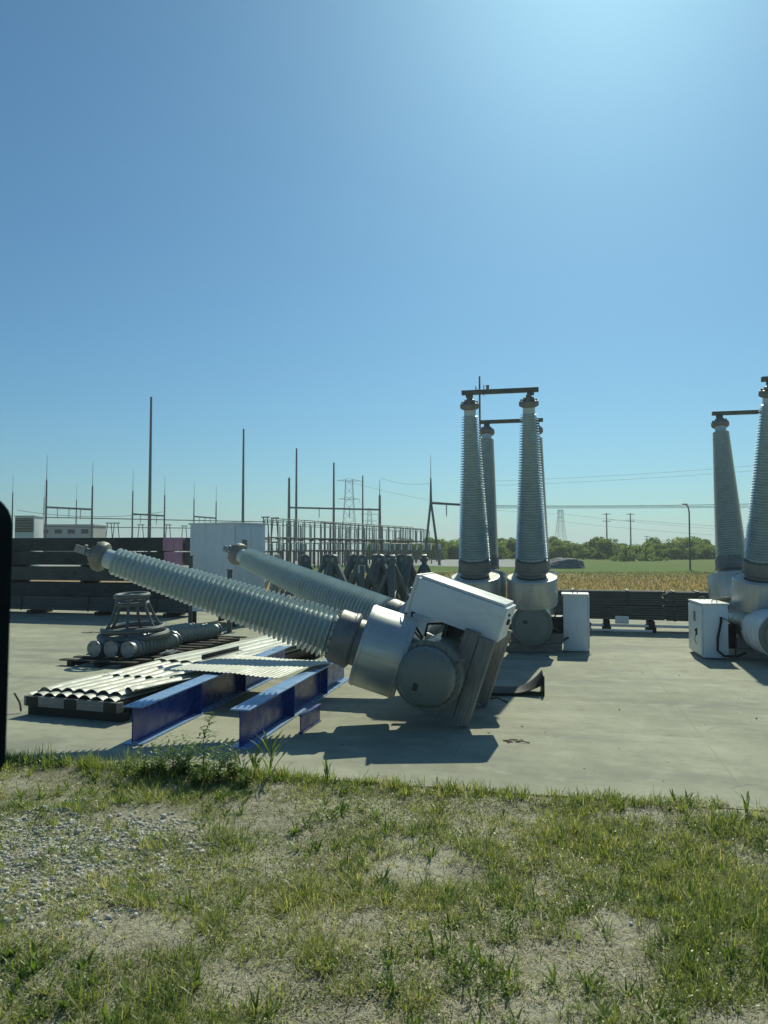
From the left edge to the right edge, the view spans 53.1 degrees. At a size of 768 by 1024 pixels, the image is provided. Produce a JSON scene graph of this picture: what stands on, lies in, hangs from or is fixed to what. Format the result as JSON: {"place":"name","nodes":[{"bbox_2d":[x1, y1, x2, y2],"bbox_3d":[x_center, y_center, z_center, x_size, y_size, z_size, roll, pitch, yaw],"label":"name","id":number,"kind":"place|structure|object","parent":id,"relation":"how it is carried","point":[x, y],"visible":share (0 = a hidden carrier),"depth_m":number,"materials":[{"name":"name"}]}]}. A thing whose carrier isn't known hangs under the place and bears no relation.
{"place":"outdoors","nodes":[
{"label":"outdoors","id":0,"kind":"place"},
{"bbox_2d":[0,501,12,770],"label":"side mirror","id":1,"kind":"object","parent":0,"point":[6,528],"visible":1,"depth_m":0.96,"materials":[{"name":"black plastic"}]},
{"bbox_2d":[0,548,767,1023],"bbox_3d":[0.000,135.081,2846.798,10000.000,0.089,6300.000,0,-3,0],"label":"ground","id":2,"kind":"structure","parent":0,"point":[508,566],"depth_m":4.76,"materials":[{"name":"plant"}]},
{"bbox_2d":[15,516,44,565],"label":"louvred unit","id":3,"kind":"object","parent":2,"relation":"on","point":[28,526],"visible":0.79,"depth_m":92.11,"materials":[{"name":"metal"}]},
{"bbox_2d":[44,473,92,551],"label":"gantry","id":4,"kind":"object","parent":2,"relation":"on","point":[45,529],"visible":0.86,"depth_m":118.01,"materials":[{"name":"metal"}]},
{"bbox_2d":[43,524,106,551],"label":"control building","id":5,"kind":"structure","parent":2,"relation":"on","point":[78,531],"depth_m":129.98,"materials":[{"name":"white metal"}]},
{"bbox_2d":[122,742,164,777],"bbox_3d":[-2.370,2.414,7.462,0.492,0.344,0.327,2,-4,-41],"label":"bushy weed","id":6,"kind":"object","parent":2,"relation":"on","point":[141,770],"visible":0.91,"depth_m":7.45,"materials":[{"name":"green plant"}]},
{"bbox_2d":[131,491,164,551],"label":"gantry","id":7,"kind":"object","parent":2,"relation":"on","point":[147,515],"visible":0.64,"depth_m":134.98,"materials":[{"name":"metal"}]},
{"bbox_2d":[147,397,151,551],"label":"lightning mast","id":8,"kind":"object","parent":2,"relation":"on","point":[149,483],"visible":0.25,"depth_m":108.22,"materials":[{"name":"metal"}]},
{"bbox_2d":[148,737,176,774],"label":"bushy weed","id":9,"kind":"object","parent":2,"relation":"on","point":[157,760],"visible":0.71,"depth_m":7.55,"materials":[{"name":"green plant"}]},
{"bbox_2d":[144,735,200,778],"bbox_3d":[-2.048,2.379,7.459,0.481,0.426,0.354,0,-3,0],"label":"bushy weed","id":10,"kind":"object","parent":2,"relation":"on","point":[176,766],"visible":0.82,"depth_m":7.45,"materials":[{"name":"green plant"}]},
{"bbox_2d":[154,733,227,773],"bbox_3d":[-1.912,2.387,7.559,0.616,0.407,0.448,-1,-3,29],"label":"bushy weed","id":11,"kind":"object","parent":2,"relation":"on","point":[181,770],"visible":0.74,"depth_m":7.52,"materials":[{"name":"green plant"}]},
{"bbox_2d":[175,711,217,772],"bbox_3d":[-1.796,2.255,7.433,0.461,0.627,0.343,0,-3,0],"label":"tall weed","id":12,"kind":"object","parent":2,"relation":"on","point":[204,732],"visible":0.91,"depth_m":7.43,"materials":[{"name":"green plant"}]},
{"bbox_2d":[185,751,218,787],"bbox_3d":[-1.733,2.421,7.235,0.312,0.341,0.559,1,-3,-19],"label":"bushy weed","id":13,"kind":"object","parent":2,"relation":"on","point":[194,779],"visible":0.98,"depth_m":7.19,"materials":[{"name":"green plant"}]},
{"bbox_2d":[193,499,216,522],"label":"gantry","id":14,"kind":"object","parent":2,"relation":"on","point":[215,517],"visible":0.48,"depth_m":155.04,"materials":[{"name":"metal"}]},
{"bbox_2d":[198,741,235,786],"bbox_3d":[-1.562,2.397,7.274,0.344,0.377,0.562,1,-3,-26],"label":"bushy weed","id":15,"kind":"object","parent":2,"relation":"on","point":[218,770],"visible":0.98,"depth_m":7.28,"materials":[{"name":"green plant"}]},
{"bbox_2d":[217,738,247,778],"bbox_3d":[-1.421,2.364,7.350,0.396,0.400,0.261,-1,-3,25],"label":"bushy weed","id":16,"kind":"object","parent":2,"relation":"on","point":[233,771],"visible":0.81,"depth_m":7.34,"materials":[{"name":"green plant"}]},
{"bbox_2d":[241,429,244,520],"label":"lightning mast","id":17,"kind":"object","parent":2,"relation":"on","point":[242,519],"visible":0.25,"depth_m":120.21,"materials":[{"name":"metal"}]},
{"bbox_2d":[234,757,260,786],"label":"bushy weed","id":18,"kind":"object","parent":2,"relation":"on","point":[243,779],"visible":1,"depth_m":7.14,"materials":[{"name":"green plant"}]},
{"bbox_2d":[245,743,262,779],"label":"tall grass clump","id":19,"kind":"object","parent":2,"relation":"on","point":[253,759],"visible":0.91,"depth_m":7.34,"materials":[{"name":"green plant"}]},
{"bbox_2d":[252,729,289,777],"bbox_3d":[-1.102,2.315,7.337,0.400,0.474,0.404,0,-3,0],"label":"tall grass clump","id":20,"kind":"object","parent":2,"relation":"on","point":[271,759],"visible":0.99,"depth_m":7.36,"materials":[{"name":"green plant"}]},
{"bbox_2d":[295,448,297,560],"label":"lightning mast","id":21,"kind":"object","parent":2,"relation":"on","point":[296,559],"visible":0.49,"depth_m":130.03,"materials":[{"name":"metal"}]},
{"bbox_2d":[316,542,340,567],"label":"disconnect switch","id":22,"kind":"object","parent":2,"relation":"on","point":[325,551],"visible":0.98,"depth_m":84.20,"materials":[{"name":"metal"}]},
{"bbox_2d":[332,463,334,553],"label":"lightning mast","id":23,"kind":"object","parent":2,"relation":"on","point":[333,519],"visible":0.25,"depth_m":130.07,"materials":[{"name":"metal"}]},
{"bbox_2d":[287,478,380,560],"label":"gantry","id":24,"kind":"object","parent":2,"relation":"on","point":[349,509],"visible":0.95,"depth_m":128.03,"materials":[{"name":"metal"}]},
{"bbox_2d":[337,478,359,546],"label":"lattice tower","id":25,"kind":"structure","parent":2,"relation":"on","point":[353,512],"depth_m":400.83,"materials":[{"name":"metal"}]},
{"bbox_2d":[346,542,368,563],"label":"disconnect switch","id":26,"kind":"object","parent":2,"relation":"on","point":[357,550],"visible":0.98,"depth_m":89.39,"materials":[{"name":"metal"}]},
{"bbox_2d":[0,754,767,1023],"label":"clover","id":27,"kind":"object","parent":2,"relation":"on","point":[363,946],"visible":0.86,"depth_m":4.66,"materials":[{"name":"green plant"}]},
{"bbox_2d":[0,757,767,1023],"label":"dead straw","id":28,"kind":"object","parent":2,"relation":"on","point":[414,965],"visible":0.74,"depth_m":4.33,"materials":[{"name":"plant"}]},
{"bbox_2d":[0,756,767,1023],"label":"weeds","id":29,"kind":"object","parent":2,"relation":"on","point":[477,955],"visible":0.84,"depth_m":4.21,"materials":[{"name":"green plant"}]},
{"bbox_2d":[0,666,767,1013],"bbox_3d":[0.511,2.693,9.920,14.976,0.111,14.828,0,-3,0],"label":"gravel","id":30,"kind":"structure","parent":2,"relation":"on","point":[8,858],"depth_m":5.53,"materials":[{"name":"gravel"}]},
{"bbox_2d":[4,742,767,818],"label":"edge grass","id":31,"kind":"structure","parent":2,"relation":"on","point":[89,760],"depth_m":7.26,"materials":[{"name":"plant"}]},
{"bbox_2d":[6,609,767,812],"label":"concrete yard","id":32,"kind":"structure","parent":2,"relation":"on","point":[664,713],"depth_m":9.47,"materials":[{"name":"concrete"}]},
{"bbox_2d":[10,595,187,617],"bbox_3d":[-10.700,3.101,25.818,9.469,0.611,1.100,-1,-3,15],"label":"steel angle bundle","id":33,"kind":"object","parent":32,"relation":"on","point":[166,607],"visible":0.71,"depth_m":25.19,"materials":[{"name":"metal"}]},
{"bbox_2d":[11,582,168,597],"bbox_3d":[-10.748,2.558,25.536,9.500,0.430,0.418,-1,-3,15],"label":"heavy timber","id":34,"kind":"object","parent":33,"relation":"on","point":[68,589],"visible":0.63,"depth_m":25.17,"materials":[{"name":"brown wood"}]},
{"bbox_2d":[11,551,174,582],"bbox_3d":[-9.764,1.821,25.572,5.740,1.046,0.880,-1,-3,15],"label":"timber spacer","id":35,"kind":"object","parent":34,"relation":"on","point":[12,565],"visible":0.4,"depth_m":25.86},
{"bbox_2d":[11,566,127,580],"bbox_3d":[-10.893,2.046,25.599,9.500,0.440,0.418,-1,-3,15],"label":"heavy timber","id":36,"kind":"object","parent":35,"relation":"on","point":[51,573],"visible":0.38,"depth_m":25.34,"materials":[{"name":"brown wood"}]},
{"bbox_2d":[12,537,189,550],"bbox_3d":[-10.512,1.077,25.541,9.590,0.430,0.418,-1,-3,15],"label":"heavy timber","id":37,"kind":"object","parent":35,"relation":"on","point":[116,544],"visible":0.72,"depth_m":24.92,"materials":[{"name":"brown wood"}]},
{"bbox_2d":[12,552,189,565],"bbox_3d":[-10.512,1.536,25.520,9.590,0.430,0.418,-1,-3,15],"label":"heavy timber","id":38,"kind":"object","parent":35,"relation":"on","point":[57,558],"visible":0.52,"depth_m":25.32,"materials":[{"name":"brown wood"}]},
{"bbox_2d":[59,635,246,668],"bbox_3d":[-4.664,2.903,16.243,1.650,0.115,4.415,-1,-3,17],"label":"insulator pallet","id":39,"kind":"object","parent":32,"relation":"on","point":[98,661],"visible":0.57,"depth_m":14.77,"materials":[{"name":"wood"}]},
{"bbox_2d":[87,633,148,656],"bbox_3d":[-5.267,2.636,15.360,0.330,0.330,1.680,-1,-3,17],"label":"post insulator","id":40,"kind":"object","parent":39,"relation":"on","point":[95,648],"visible":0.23,"depth_m":14.60,"materials":[{"name":"ceramic"}]},
{"bbox_2d":[104,633,152,657],"bbox_3d":[-4.918,2.632,15.288,0.330,0.330,1.680,-1,-3,18],"label":"post insulator","id":41,"kind":"object","parent":39,"relation":"on","point":[112,649],"visible":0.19,"depth_m":14.52,"materials":[{"name":"ceramic"}]},
{"bbox_2d":[96,591,169,642],"bbox_3d":[-5.016,2.065,15.351,1.401,0.892,1.400,-2,0,-17],"label":"corona ring","id":42,"kind":"object","parent":41,"relation":"on","point":[158,628],"visible":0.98,"depth_m":15.09,"materials":[{"name":"metal"}]},
{"bbox_2d":[121,632,181,657],"bbox_3d":[-4.586,2.630,15.222,0.330,0.330,1.680,-1,-3,17],"label":"post insulator","id":43,"kind":"object","parent":39,"relation":"on","point":[134,648],"visible":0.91,"depth_m":14.95,"materials":[{"name":"ceramic"}]},
{"bbox_2d":[170,623,221,642],"bbox_3d":[-4.249,2.723,17.227,0.330,0.330,1.780,-1,-3,21],"label":"post insulator","id":44,"kind":"object","parent":39,"relation":"on","point":[199,632],"visible":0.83,"depth_m":17.20,"materials":[{"name":"ceramic"}]},
{"bbox_2d":[24,646,321,721],"bbox_3d":[-2.985,2.674,12.832,1.520,0.255,6.300,-1,-3,19],"label":"timber pallet","id":45,"kind":"object","parent":32,"relation":"on","point":[75,706],"visible":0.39,"depth_m":9.93,"materials":[{"name":"wood"}]},
{"bbox_2d":[30,645,306,701],"bbox_3d":[-2.885,2.537,13.121,1.420,0.081,6.800,-1,-3,19],"label":"corrugated sheet","id":46,"kind":"object","parent":45,"relation":"on","point":[105,695],"visible":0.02,"depth_m":10.10,"materials":[{"name":"metal"}]},
{"bbox_2d":[38,635,301,694],"bbox_3d":[-2.958,2.494,13.106,1.360,0.075,6.400,-1,-3,19],"label":"corrugated sheet","id":47,"kind":"object","parent":46,"relation":"on","point":[106,682],"visible":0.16,"depth_m":10.52,"materials":[{"name":"metal"}]},
{"bbox_2d":[126,671,209,691],"bbox_3d":[-2.963,2.356,10.733,0.420,0.075,1.647,-1,-3,28],"label":"corrugated sheet","id":48,"kind":"object","parent":47,"relation":"on","point":[148,684],"visible":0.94,"depth_m":10.54,"materials":[{"name":"metal"}]},
{"bbox_2d":[105,643,295,677],"bbox_3d":[-2.671,2.472,13.419,1.220,0.085,5.000,-1,-3,20],"label":"corrugated sheet","id":49,"kind":"object","parent":47,"relation":"on","point":[159,668],"visible":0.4,"depth_m":11.57,"materials":[{"name":"metal"}]},
{"bbox_2d":[154,635,296,662],"bbox_3d":[-2.501,2.469,13.942,1.250,0.059,3.600,-1,-3,22],"label":"corrugated sheet","id":50,"kind":"object","parent":49,"relation":"on","point":[267,642],"visible":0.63,"depth_m":13.67,"materials":[{"name":"metal"}]},
{"bbox_2d":[202,646,241,659],"bbox_3d":[-2.657,2.317,12.656,0.070,0.076,1.163,-1,-3,19],"label":"steel angle","id":51,"kind":"object","parent":50,"relation":"on","point":[219,653],"visible":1,"depth_m":12.64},
{"bbox_2d":[188,556,192,622],"bbox_3d":[-5.464,2.223,21.678,0.220,1.980,0.200,0,-3,0],"label":"steel post","id":52,"kind":"object","parent":32,"relation":"on","point":[190,607],"visible":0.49,"depth_m":21.62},
{"bbox_2d":[123,646,290,745],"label":"steel beam","id":53,"kind":"structure","parent":32,"relation":"on","point":[158,714],"depth_m":9.88,"materials":[{"name":"metal"}]},
{"bbox_2d":[171,654,330,678],"bbox_3d":[-1.928,2.268,11.415,1.840,0.057,1.600,-1,-3,24],"label":"corrugated sheet","id":54,"kind":"object","parent":53,"relation":"on","point":[258,666],"visible":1,"depth_m":11.23,"materials":[{"name":"metal"}]},
{"bbox_2d":[188,522,266,626],"bbox_3d":[-4.553,1.788,22.437,1.850,2.920,1.400,-2,-3,32],"label":"switchgear cabinet","id":55,"kind":"object","parent":32,"relation":"on","point":[208,541],"visible":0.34,"depth_m":21.95,"materials":[{"name":"metal"}]},
{"bbox_2d":[224,569,234,632],"bbox_3d":[-4.000,2.309,19.914,0.264,1.644,0.240,0,-3,0],"label":"steel post","id":56,"kind":"object","parent":32,"relation":"on","point":[229,576],"visible":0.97,"depth_m":19.85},
{"bbox_2d":[265,554,295,599],"bbox_3d":[-3.250,2.280,23.319,1.804,2.019,1.476,2,-4,-42],"label":"steel stand","id":57,"kind":"object","parent":32,"relation":"on","point":[275,588],"visible":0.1,"depth_m":23.25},
{"bbox_2d":[230,659,348,748],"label":"steel beam","id":58,"kind":"structure","parent":32,"relation":"on","point":[270,711],"depth_m":9.81,"materials":[{"name":"metal"}]},
{"bbox_2d":[74,541,515,726],"bbox_3d":[-0.917,1.134,11.119,5.520,1.591,4.095,18,3,18],"label":"circuit breaker","id":59,"kind":"object","parent":32,"relation":"on","point":[435,642],"visible":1,"depth_m":9.71,"materials":[{"name":"metal"}]},
{"bbox_2d":[285,554,312,605],"bbox_3d":[-2.294,2.224,22.120,1.804,2.019,1.476,-1,-3,13],"label":"steel stand","id":60,"kind":"object","parent":32,"relation":"on","point":[304,560],"visible":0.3,"depth_m":22.07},
{"bbox_2d":[298,704,320,733],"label":"steel beam","id":61,"kind":"structure","parent":32,"relation":"on","point":[309,718],"depth_m":9.38,"materials":[{"name":"metal"}]},
{"bbox_2d":[317,554,339,578],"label":"steel stand","id":62,"kind":"object","parent":32,"relation":"on","point":[324,563],"visible":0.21,"depth_m":22.46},
{"bbox_2d":[314,554,346,611],"bbox_3d":[-1.416,2.196,21.521,1.804,2.019,1.476,1,-3,-18],"label":"steel stand","id":63,"kind":"object","parent":32,"relation":"on","point":[333,568],"visible":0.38,"depth_m":21.46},
{"bbox_2d":[343,554,365,585],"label":"steel stand","id":64,"kind":"object","parent":32,"relation":"on","point":[351,563],"visible":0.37,"depth_m":22.64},
{"bbox_2d":[348,554,381,593],"bbox_3d":[-0.612,2.178,21.122,1.804,2.019,1.476,2,-4,-43],"label":"steel stand","id":65,"kind":"object","parent":32,"relation":"on","point":[361,559],"visible":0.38,"depth_m":21.08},
{"bbox_2d":[365,554,399,599],"bbox_3d":[-0.099,2.224,22.120,1.476,2.019,1.804,1,-3,-22],"label":"steel stand","id":66,"kind":"object","parent":32,"relation":"on","point":[380,565],"visible":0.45,"depth_m":22.07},
{"bbox_2d":[376,554,409,598],"bbox_3d":[0.233,2.168,20.922,1.476,2.019,1.804,-2,-4,43],"label":"steel stand","id":67,"kind":"object","parent":32,"relation":"on","point":[392,571],"visible":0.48,"depth_m":20.84,"materials":[{"name":"metal"}]},
{"bbox_2d":[384,554,405,596],"bbox_3d":[0.481,2.252,22.720,1.476,2.019,1.804,-2,-3,32],"label":"steel stand","id":68,"kind":"object","parent":32,"relation":"on","point":[400,563],"visible":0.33,"depth_m":22.66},
{"bbox_2d":[396,554,417,601],"bbox_3d":[0.723,2.201,21.621,1.476,2.019,1.804,1,-3,-18],"label":"steel stand","id":69,"kind":"object","parent":32,"relation":"on","point":[409,573],"visible":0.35,"depth_m":21.53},
{"bbox_2d":[412,554,430,585],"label":"steel stand","id":70,"kind":"object","parent":32,"relation":"on","point":[424,567],"visible":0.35,"depth_m":21.86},
{"bbox_2d":[450,397,511,640],"bbox_3d":[2.243,0.354,17.560,1.171,5.324,4.095,-1,-3,13],"label":"circuit breaker","id":71,"kind":"object","parent":32,"relation":"on","point":[478,562],"visible":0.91,"depth_m":16.17,"materials":[{"name":"grey ceramic"}]},
{"bbox_2d":[461,387,538,397],"bbox_3d":[2.368,-2.441,15.712,1.561,0.148,0.120,-1,-3,13],"label":"cross bar","id":72,"kind":"object","parent":71,"relation":"on","point":[527,390],"visible":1,"depth_m":15.67,"materials":[{"name":"metal"}]},
{"bbox_2d":[492,670,544,695],"bbox_3d":[1.930,2.568,11.690,0.962,0.349,0.620,0,-3,6],"label":"bracket","id":73,"kind":"object","parent":32,"relation":"on","point":[538,680],"visible":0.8,"depth_m":11.49,"materials":[{"name":"metal"}]},
{"bbox_2d":[507,394,591,652],"bbox_3d":[3.704,0.338,17.224,1.768,5.324,4.095,-1,-3,13],"label":"circuit breaker","id":74,"kind":"object","parent":32,"relation":"on","point":[538,624],"visible":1,"depth_m":15.91,"materials":[{"name":"grey ceramic"}]},
{"bbox_2d":[480,418,542,425],"bbox_3d":[3.221,-2.269,19.407,1.561,0.148,0.120,-1,-3,13],"label":"cross bar","id":75,"kind":"object","parent":74,"relation":"on","point":[489,422],"visible":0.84,"depth_m":19.41,"materials":[{"name":"metal"}]},
{"bbox_2d":[602,619,610,631],"bbox_3d":[5.974,3.022,20.624,0.220,0.285,1.000,-1,-3,15],"label":"timber bearer","id":76,"kind":"object","parent":32,"relation":"on","point":[606,622],"visible":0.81,"depth_m":20.16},
{"bbox_2d":[553,604,665,619],"bbox_3d":[5.884,2.660,20.665,3.160,0.393,0.880,-1,-3,15],"label":"channel bundle","id":77,"kind":"object","parent":76,"relation":"on","point":[632,612],"visible":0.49,"depth_m":20.19,"materials":[{"name":"metal"}]},
{"bbox_2d":[558,588,665,605],"bbox_3d":[5.907,2.275,20.676,3.113,0.393,0.880,-1,-3,15],"label":"channel bundle","id":78,"kind":"object","parent":77,"relation":"on","point":[631,597],"visible":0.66,"depth_m":20.22,"materials":[{"name":"metal"}]},
{"bbox_2d":[615,616,628,623],"bbox_3d":[6.218,2.819,20.072,0.340,0.200,0.050,-1,-3,15],"label":"junction box","id":79,"kind":"object","parent":77,"relation":"attached to","point":[621,619],"visible":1,"depth_m":20.05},
{"bbox_2d":[591,623,688,628],"bbox_3d":[6.129,2.971,20.119,3.600,0.068,0.070,-1,-3,15],"label":"white pipe","id":80,"kind":"object","parent":76,"relation":"attached to","point":[634,625],"visible":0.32,"depth_m":19.95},
{"bbox_2d":[590,628,652,632],"bbox_3d":[5.676,3.098,20.160,2.600,0.068,0.070,-1,-3,15],"label":"white pipe","id":81,"kind":"object","parent":32,"relation":"on","point":[625,630],"visible":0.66,"depth_m":20.00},
{"bbox_2d":[688,384,767,658],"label":"circuit breaker","id":82,"kind":"object","parent":32,"relation":"on","point":[731,612],"visible":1,"depth_m":15.21,"materials":[{"name":"grey ceramic"}]},
{"bbox_2d":[712,410,760,417],"bbox_3d":[8.642,-2.328,18.146,1.660,0.148,0.120,-1,-3,13],"label":"cross bar","id":83,"kind":"object","parent":82,"relation":"on","point":[722,413],"visible":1,"depth_m":18.19,"materials":[{"name":"metal"}]},
{"bbox_3d":[9.222,2.982,19.767,0.220,0.285,1.000,-1,-3,15],"label":"timber bearer","id":84,"kind":"object","parent":32,"relation":"on","visible":0},
{"bbox_2d":[661,605,688,621],"bbox_3d":[8.518,2.637,19.969,2.498,0.393,0.880,-1,-3,15],"label":"channel bundle","id":85,"kind":"object","parent":84,"relation":"on","point":[676,613],"visible":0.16,"depth_m":19.82,"materials":[{"name":"metal"}]},
{"bbox_2d":[662,590,708,606],"bbox_3d":[8.543,2.252,19.980,2.514,0.393,0.880,-1,-3,15],"label":"channel bundle","id":86,"kind":"object","parent":85,"relation":"on","point":[675,598],"visible":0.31,"depth_m":19.81,"materials":[{"name":"metal"}]},
{"bbox_2d":[422,537,447,559],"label":"broadleaf tree","id":87,"kind":"object","parent":2,"relation":"on","point":[443,543],"visible":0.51,"depth_m":144.71,"materials":[{"name":"green plant"}]},
{"bbox_2d":[424,466,459,564],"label":"gantry","id":88,"kind":"object","parent":2,"relation":"on","point":[430,512],"visible":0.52,"depth_m":97.95,"materials":[{"name":"metal"}]},
{"bbox_2d":[445,543,459,558],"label":"broadleaf tree","id":89,"kind":"object","parent":2,"relation":"on","point":[456,550],"visible":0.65,"depth_m":149.94,"materials":[{"name":"green plant"}]},
{"bbox_2d":[475,376,488,438],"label":"antenna mast","id":90,"kind":"object","parent":2,"relation":"on","point":[487,386],"visible":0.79,"depth_m":62.42,"materials":[{"name":"metal"}]},
{"bbox_2d":[351,570,714,598],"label":"field plants","id":91,"kind":"object","parent":2,"relation":"on","point":[621,584],"visible":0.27,"depth_m":49.05,"materials":[{"name":"plant"}]},
{"bbox_2d":[549,539,564,558],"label":"broadleaf tree","id":92,"kind":"object","parent":2,"relation":"on","point":[558,542],"visible":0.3,"depth_m":154.82,"materials":[{"name":"green plant"}]},
{"bbox_2d":[552,545,569,557],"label":"broadleaf tree","id":93,"kind":"object","parent":2,"relation":"on","point":[560,551],"visible":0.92,"depth_m":149.04,"materials":[{"name":"green plant"}]},
{"bbox_2d":[550,557,584,568],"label":"gravel heap","id":94,"kind":"object","parent":2,"relation":"on","point":[563,563],"visible":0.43,"depth_m":82.72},
{"bbox_2d":[585,537,613,558],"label":"broadleaf tree","id":95,"kind":"object","parent":2,"relation":"on","point":[592,543],"visible":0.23,"depth_m":160.16,"materials":[{"name":"green plant"}]},
{"bbox_2d":[591,538,619,558],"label":"broadleaf tree","id":96,"kind":"object","parent":2,"relation":"on","point":[606,545],"visible":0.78,"depth_m":149.55,"materials":[{"name":"green plant"}]},
{"bbox_2d":[610,544,642,560],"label":"shrub","id":97,"kind":"object","parent":2,"relation":"on","point":[624,553],"visible":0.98,"depth_m":127.42,"materials":[{"name":"green plant"}]},
{"bbox_2d":[637,546,658,560],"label":"shrub","id":98,"kind":"object","parent":2,"relation":"on","point":[647,553],"visible":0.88,"depth_m":130.17,"materials":[{"name":"green plant"}]},
{"bbox_2d":[649,548,668,560],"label":"shrub","id":99,"kind":"object","parent":2,"relation":"on","point":[657,550],"visible":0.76,"depth_m":132.53,"materials":[{"name":"green plant"}]},
{"bbox_2d":[651,542,669,558],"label":"broadleaf tree","id":100,"kind":"object","parent":2,"relation":"on","point":[663,546],"visible":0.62,"depth_m":148.26,"materials":[{"name":"green plant"}]},
{"bbox_2d":[667,547,682,559],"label":"broadleaf tree","id":101,"kind":"object","parent":2,"relation":"on","point":[671,552],"visible":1,"depth_m":145.27,"materials":[{"name":"green plant"}]},
{"bbox_2d":[682,504,691,570],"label":"street lamp","id":102,"kind":"object","parent":2,"relation":"on","point":[689,538],"visible":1,"depth_m":75.89,"materials":[{"name":"metal"}]},
{"bbox_2d":[674,536,704,554],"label":"broadleaf tree","id":103,"kind":"object","parent":2,"relation":"on","point":[693,544],"visible":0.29,"depth_m":158.24,"materials":[{"name":"green plant"}]},
{"bbox_2d":[681,546,702,559],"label":"broadleaf tree","id":104,"kind":"object","parent":2,"relation":"on","point":[693,554],"visible":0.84,"depth_m":145.83,"materials":[{"name":"green plant"}]},
{"bbox_2d":[698,547,715,558],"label":"broadleaf tree","id":105,"kind":"object","parent":2,"relation":"on","point":[707,551],"visible":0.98,"depth_m":149.07,"materials":[{"name":"green plant"}]},
{"bbox_2d":[0,0,767,547],"label":"sky","id":106,"kind":"structure","parent":0,"point":[312,227],"materials":[{"name":"blue"}]},
{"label":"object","id":107,"kind":"object","parent":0,"visible":0},
{"bbox_2d":[44,517,281,522],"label":"busbar","id":108,"kind":"object","parent":107,"relation":"on","point":[157,519],"visible":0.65,"depth_m":103.80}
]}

